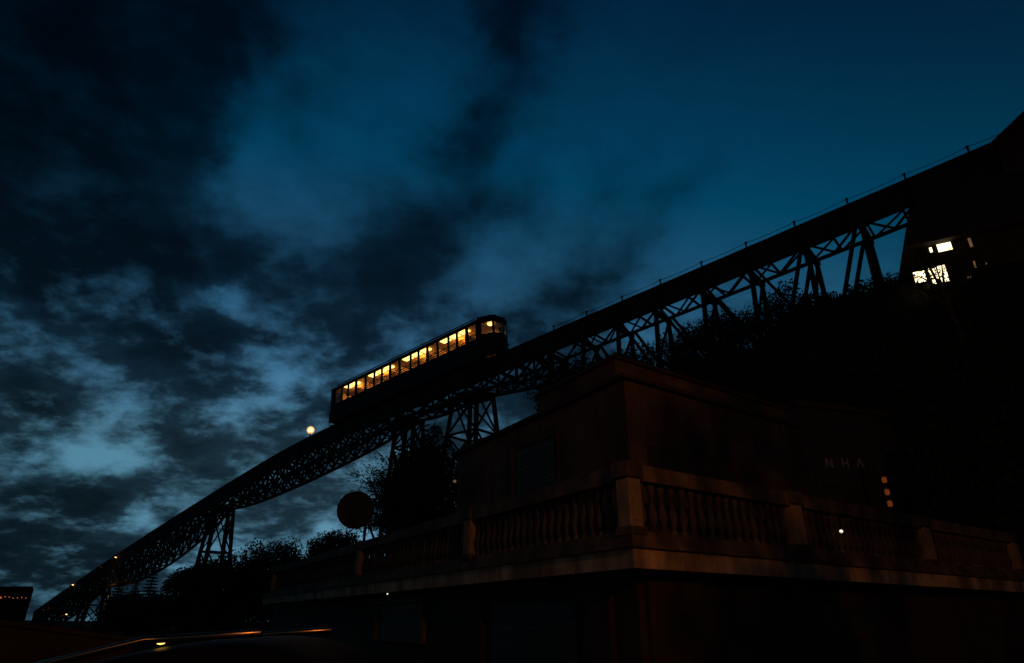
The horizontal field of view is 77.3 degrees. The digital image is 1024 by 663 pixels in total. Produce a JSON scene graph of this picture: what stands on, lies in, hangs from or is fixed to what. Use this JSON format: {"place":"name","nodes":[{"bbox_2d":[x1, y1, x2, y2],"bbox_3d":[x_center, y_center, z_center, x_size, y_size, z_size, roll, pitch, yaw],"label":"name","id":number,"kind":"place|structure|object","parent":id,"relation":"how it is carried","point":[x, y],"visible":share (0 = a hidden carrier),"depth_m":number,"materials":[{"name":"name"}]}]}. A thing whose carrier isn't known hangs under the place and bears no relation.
{"place":"outdoors","nodes":[
{"label":"outdoors","id":0,"kind":"place"},
{"bbox_2d":[0,0,1023,621],"label":"sky","id":1,"kind":"structure","parent":0,"point":[217,217],"materials":[{"name":"blue"}]},
{"bbox_2d":[24,260,1023,662],"bbox_3d":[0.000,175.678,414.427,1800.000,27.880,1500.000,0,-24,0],"label":"ground","id":2,"kind":"structure","parent":0,"point":[844,316],"depth_m":26.49,"materials":[{"name":"soil"}]},
{"bbox_2d":[0,586,33,621],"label":"building","id":3,"kind":"structure","parent":2,"relation":"on","point":[14,602],"depth_m":55.00,"materials":[{"name":"brown"}]},
{"bbox_2d":[0,619,134,662],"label":"garden wall","id":4,"kind":"structure","parent":2,"relation":"on","point":[21,642],"depth_m":9.33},
{"bbox_2d":[99,572,124,633],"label":"conifer tree","id":5,"kind":"object","parent":2,"relation":"on","point":[118,591],"visible":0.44,"depth_m":67.23,"materials":[{"name":"black plant"}]},
{"bbox_2d":[91,588,163,637],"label":"broadleaf tree","id":6,"kind":"object","parent":2,"relation":"on","point":[130,613],"visible":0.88,"depth_m":60.63,"materials":[{"name":"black plant"}]},
{"bbox_2d":[117,580,139,635],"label":"conifer tree","id":7,"kind":"object","parent":2,"relation":"on","point":[136,586],"visible":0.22,"depth_m":68.45,"materials":[{"name":"black plant"}]},
{"bbox_2d":[122,564,157,637],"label":"conifer tree","id":8,"kind":"object","parent":2,"relation":"on","point":[151,591],"visible":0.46,"depth_m":64.90,"materials":[{"name":"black plant"}]},
{"bbox_2d":[153,576,171,634],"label":"conifer tree","id":9,"kind":"object","parent":2,"relation":"on","point":[165,628],"visible":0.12,"depth_m":67.90,"materials":[{"name":"black plant"}]},
{"bbox_2d":[150,566,212,633],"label":"broadleaf tree","id":10,"kind":"object","parent":2,"relation":"on","point":[161,615],"visible":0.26,"depth_m":58.62,"materials":[{"name":"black plant"}]},
{"bbox_2d":[36,627,383,662],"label":"parked car","id":11,"kind":"object","parent":2,"relation":"on","point":[259,646],"visible":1,"depth_m":4.10,"materials":[{"name":"black paint"}]},
{"bbox_2d":[163,549,267,632],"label":"broadleaf tree","id":12,"kind":"object","parent":2,"relation":"on","point":[216,611],"visible":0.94,"depth_m":55.48,"materials":[{"name":"green plant"}]},
{"bbox_2d":[226,537,284,629],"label":"broadleaf tree","id":13,"kind":"object","parent":2,"relation":"on","point":[262,556],"visible":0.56,"depth_m":57.40,"materials":[{"name":"black plant"}]},
{"bbox_2d":[254,535,305,622],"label":"broadleaf tree","id":14,"kind":"object","parent":2,"relation":"on","point":[288,555],"visible":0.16,"depth_m":58.42,"materials":[{"name":"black plant"}]},
{"bbox_2d":[305,528,359,567],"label":"broadleaf tree","id":15,"kind":"object","parent":2,"relation":"on","point":[328,541],"visible":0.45,"depth_m":35.58,"materials":[{"name":"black plant"}]},
{"bbox_2d":[337,447,456,556],"bbox_3d":[-5.567,11.345,31.793,6.643,11.497,5.678,0,-24,0],"label":"broadleaf tree","id":16,"kind":"object","parent":2,"relation":"on","point":[373,524],"visible":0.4,"depth_m":32.23,"materials":[{"name":"green plant"}]},
{"bbox_2d":[373,436,458,563],"bbox_3d":[-4.572,10.990,31.900,5.198,11.802,4.393,0,-24,0],"label":"broadleaf tree","id":17,"kind":"object","parent":2,"relation":"on","point":[435,467],"visible":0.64,"depth_m":32.19,"materials":[{"name":"green plant"}]},
{"bbox_2d":[417,423,451,503],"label":"broadleaf tree","id":18,"kind":"object","parent":2,"relation":"on","point":[434,436],"visible":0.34,"depth_m":41.94,"materials":[{"name":"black plant"}]},
{"bbox_2d":[31,134,1003,633],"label":"viaduct","id":19,"kind":"object","parent":2,"relation":"on","point":[347,436],"visible":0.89,"depth_m":44.57,"materials":[{"name":"metal"}]},
{"bbox_2d":[329,314,508,425],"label":"funicular car","id":20,"kind":"object","parent":19,"relation":"on","point":[481,338],"visible":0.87,"depth_m":50.25,"materials":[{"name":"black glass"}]},
{"bbox_2d":[524,348,595,411],"bbox_3d":[3.308,4.672,32.434,5.004,7.586,5.078,18,-30,-34],"label":"broadleaf tree","id":21,"kind":"object","parent":2,"relation":"on","point":[555,376],"visible":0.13,"depth_m":32.96,"materials":[{"name":"black plant"}]},
{"bbox_2d":[587,346,660,367],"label":"broadleaf tree","id":22,"kind":"object","parent":2,"relation":"on","point":[632,355],"visible":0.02,"depth_m":33.16,"materials":[{"name":"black plant"}]},
{"bbox_2d":[261,354,1023,662],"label":"terrace house","id":23,"kind":"structure","parent":2,"relation":"on","point":[614,508],"depth_m":13.35,"materials":[{"name":"paint"}]},
{"bbox_2d":[337,491,373,540],"bbox_3d":[-4.927,5.811,20.156,1.051,1.534,0.616,17,-29,-33],"label":"satellite dish","id":24,"kind":"object","parent":23,"relation":"attached to","point":[355,509],"visible":1,"depth_m":20.27,"materials":[{"name":"paint"}]},
{"bbox_2d":[372,598,427,643],"bbox_3d":[-3.113,7.931,17.547,0.160,1.040,3.521,14,-28,-28],"label":"window","id":25,"kind":"structure","parent":23,"relation":"in","point":[405,621],"depth_m":17.43,"materials":[{"name":"black glass"}]},
{"bbox_2d":[510,430,559,547],"bbox_3d":[0.531,3.877,14.802,0.100,2.767,2.084,14,-28,-28],"label":"balcony door","id":26,"kind":"structure","parent":23,"relation":"in","point":[534,464],"depth_m":15.00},
{"bbox_2d":[492,602,579,662],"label":"shutter door","id":27,"kind":"structure","parent":23,"relation":"in","point":[539,632],"depth_m":12.00,"materials":[{"name":"grey metal"}]},
{"bbox_2d":[643,441,680,534],"bbox_3d":[2.998,3.226,12.504,1.010,2.060,0.100,17,-29,-32],"label":"balcony door","id":28,"kind":"structure","parent":23,"relation":"in","point":[661,456],"depth_m":12.69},
{"bbox_2d":[716,602,784,662],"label":"shutter door","id":29,"kind":"structure","parent":23,"relation":"in","point":[750,632],"depth_m":11.16,"materials":[{"name":"grey metal"}]},
{"bbox_2d":[819,604,890,662],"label":"shutter door","id":30,"kind":"structure","parent":23,"relation":"in","point":[852,633],"depth_m":12.99,"materials":[{"name":"grey metal"}]},
{"bbox_2d":[874,450,899,555],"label":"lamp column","id":31,"kind":"structure","parent":23,"relation":"on","point":[886,492],"depth_m":19.29,"materials":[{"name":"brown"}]},
{"bbox_2d":[634,329,703,371],"bbox_3d":[8.670,2.414,35.224,4.053,4.931,3.837,-20,-31,37],"label":"hillside tree","id":32,"kind":"object","parent":2,"relation":"on","point":[660,353],"visible":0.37,"depth_m":34.92,"materials":[{"name":"black plant"}]},
{"bbox_2d":[668,320,719,374],"bbox_3d":[10.008,1.795,34.553,3.265,5.244,2.622,7,-25,-14],"label":"hillside tree","id":33,"kind":"object","parent":2,"relation":"on","point":[689,343],"visible":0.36,"depth_m":34.57,"materials":[{"name":"black plant"}]},
{"bbox_2d":[693,307,747,357],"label":"hillside tree","id":34,"kind":"object","parent":2,"relation":"on","point":[712,330],"visible":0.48,"depth_m":33.61,"materials":[{"name":"green plant"}]},
{"bbox_2d":[717,303,777,356],"bbox_3d":[12.538,0.970,32.702,4.101,4.725,2.960,0,-24,0],"label":"hillside tree","id":35,"kind":"object","parent":2,"relation":"on","point":[750,325],"visible":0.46,"depth_m":32.55,"materials":[{"name":"green plant"}]},
{"bbox_2d":[759,278,822,331],"bbox_3d":[13.891,-0.433,31.759,3.197,4.979,2.938,0,-24,0],"label":"hillside tree","id":36,"kind":"object","parent":2,"relation":"on","point":[776,308],"visible":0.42,"depth_m":31.52,"materials":[{"name":"green plant"}]},
{"bbox_2d":[789,289,849,327],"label":"hillside tree","id":37,"kind":"object","parent":2,"relation":"on","point":[822,309],"visible":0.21,"depth_m":30.69,"materials":[{"name":"black plant"}]},
{"bbox_2d":[782,399,911,555],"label":"shop building","id":38,"kind":"structure","parent":2,"relation":"on","point":[839,444],"depth_m":21.50,"materials":[{"name":"silver metal"}]},
{"bbox_2d":[820,278,874,306],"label":"hillside tree","id":39,"kind":"object","parent":2,"relation":"on","point":[851,291],"visible":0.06,"depth_m":30.34,"materials":[{"name":"black plant"}]},
{"bbox_2d":[857,272,901,294],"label":"hillside tree","id":40,"kind":"object","parent":2,"relation":"on","point":[886,284],"visible":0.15,"depth_m":29.35,"materials":[{"name":"black plant"}]},
{"bbox_2d":[905,252,987,399],"bbox_3d":[16.092,-0.258,23.449,2.730,5.810,2.105,0,-24,0],"label":"garden tree","id":41,"kind":"object","parent":2,"relation":"on","point":[945,297],"visible":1,"depth_m":23.79,"materials":[{"name":"green plant"}]},
{"bbox_2d":[902,171,1023,302],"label":"hillside house","id":42,"kind":"structure","parent":2,"relation":"on","point":[971,224],"depth_m":26.21,"materials":[{"name":"ceramic"}]},
{"bbox_2d":[911,270,928,285],"bbox_3d":[16.690,-2.196,26.156,0.569,0.606,0.130,-12,-27,25],"label":"window","id":43,"kind":"structure","parent":42,"relation":"in","point":[919,274],"depth_m":26.18,"materials":[{"name":"white glass"}]},
{"bbox_2d":[927,247,935,254],"bbox_3d":[17.250,-3.318,26.336,0.269,0.329,0.130,-12,-27,25],"label":"window","id":44,"kind":"structure","parent":42,"relation":"in","point":[931,250],"depth_m":26.32,"materials":[{"name":"white glass"}]},
{"bbox_2d":[926,265,952,286],"bbox_3d":[17.243,-2.261,25.861,0.767,0.850,0.130,-12,-27,25],"label":"window","id":45,"kind":"structure","parent":42,"relation":"in","point":[937,267],"depth_m":25.87,"materials":[{"name":"white glass"}]},
{"bbox_2d":[935,241,955,254],"bbox_3d":[17.668,-3.479,26.164,0.664,0.614,0.130,-12,-27,25],"label":"window","id":46,"kind":"structure","parent":42,"relation":"in","point":[947,247],"depth_m":26.13,"materials":[{"name":"white glass"}]},
{"bbox_2d":[966,237,976,249],"bbox_3d":[18.440,-3.539,25.740,0.282,0.520,0.130,-12,-27,25],"label":"window","id":47,"kind":"structure","parent":42,"relation":"in","point":[970,243],"depth_m":25.73,"materials":[{"name":"brown"}]},
{"bbox_2d":[971,260,979,269],"bbox_3d":[18.358,-2.624,25.375,0.240,0.399,0.130,-12,-27,25],"label":"window","id":48,"kind":"structure","parent":42,"relation":"in","point":[974,263],"depth_m":25.36,"materials":[{"name":"brown"}]},
{"bbox_2d":[983,111,1023,174],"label":"station","id":49,"kind":"object","parent":2,"relation":"on","point":[1006,144],"visible":0.43,"depth_m":27.91,"materials":[{"name":"ceramic"}]}
]}

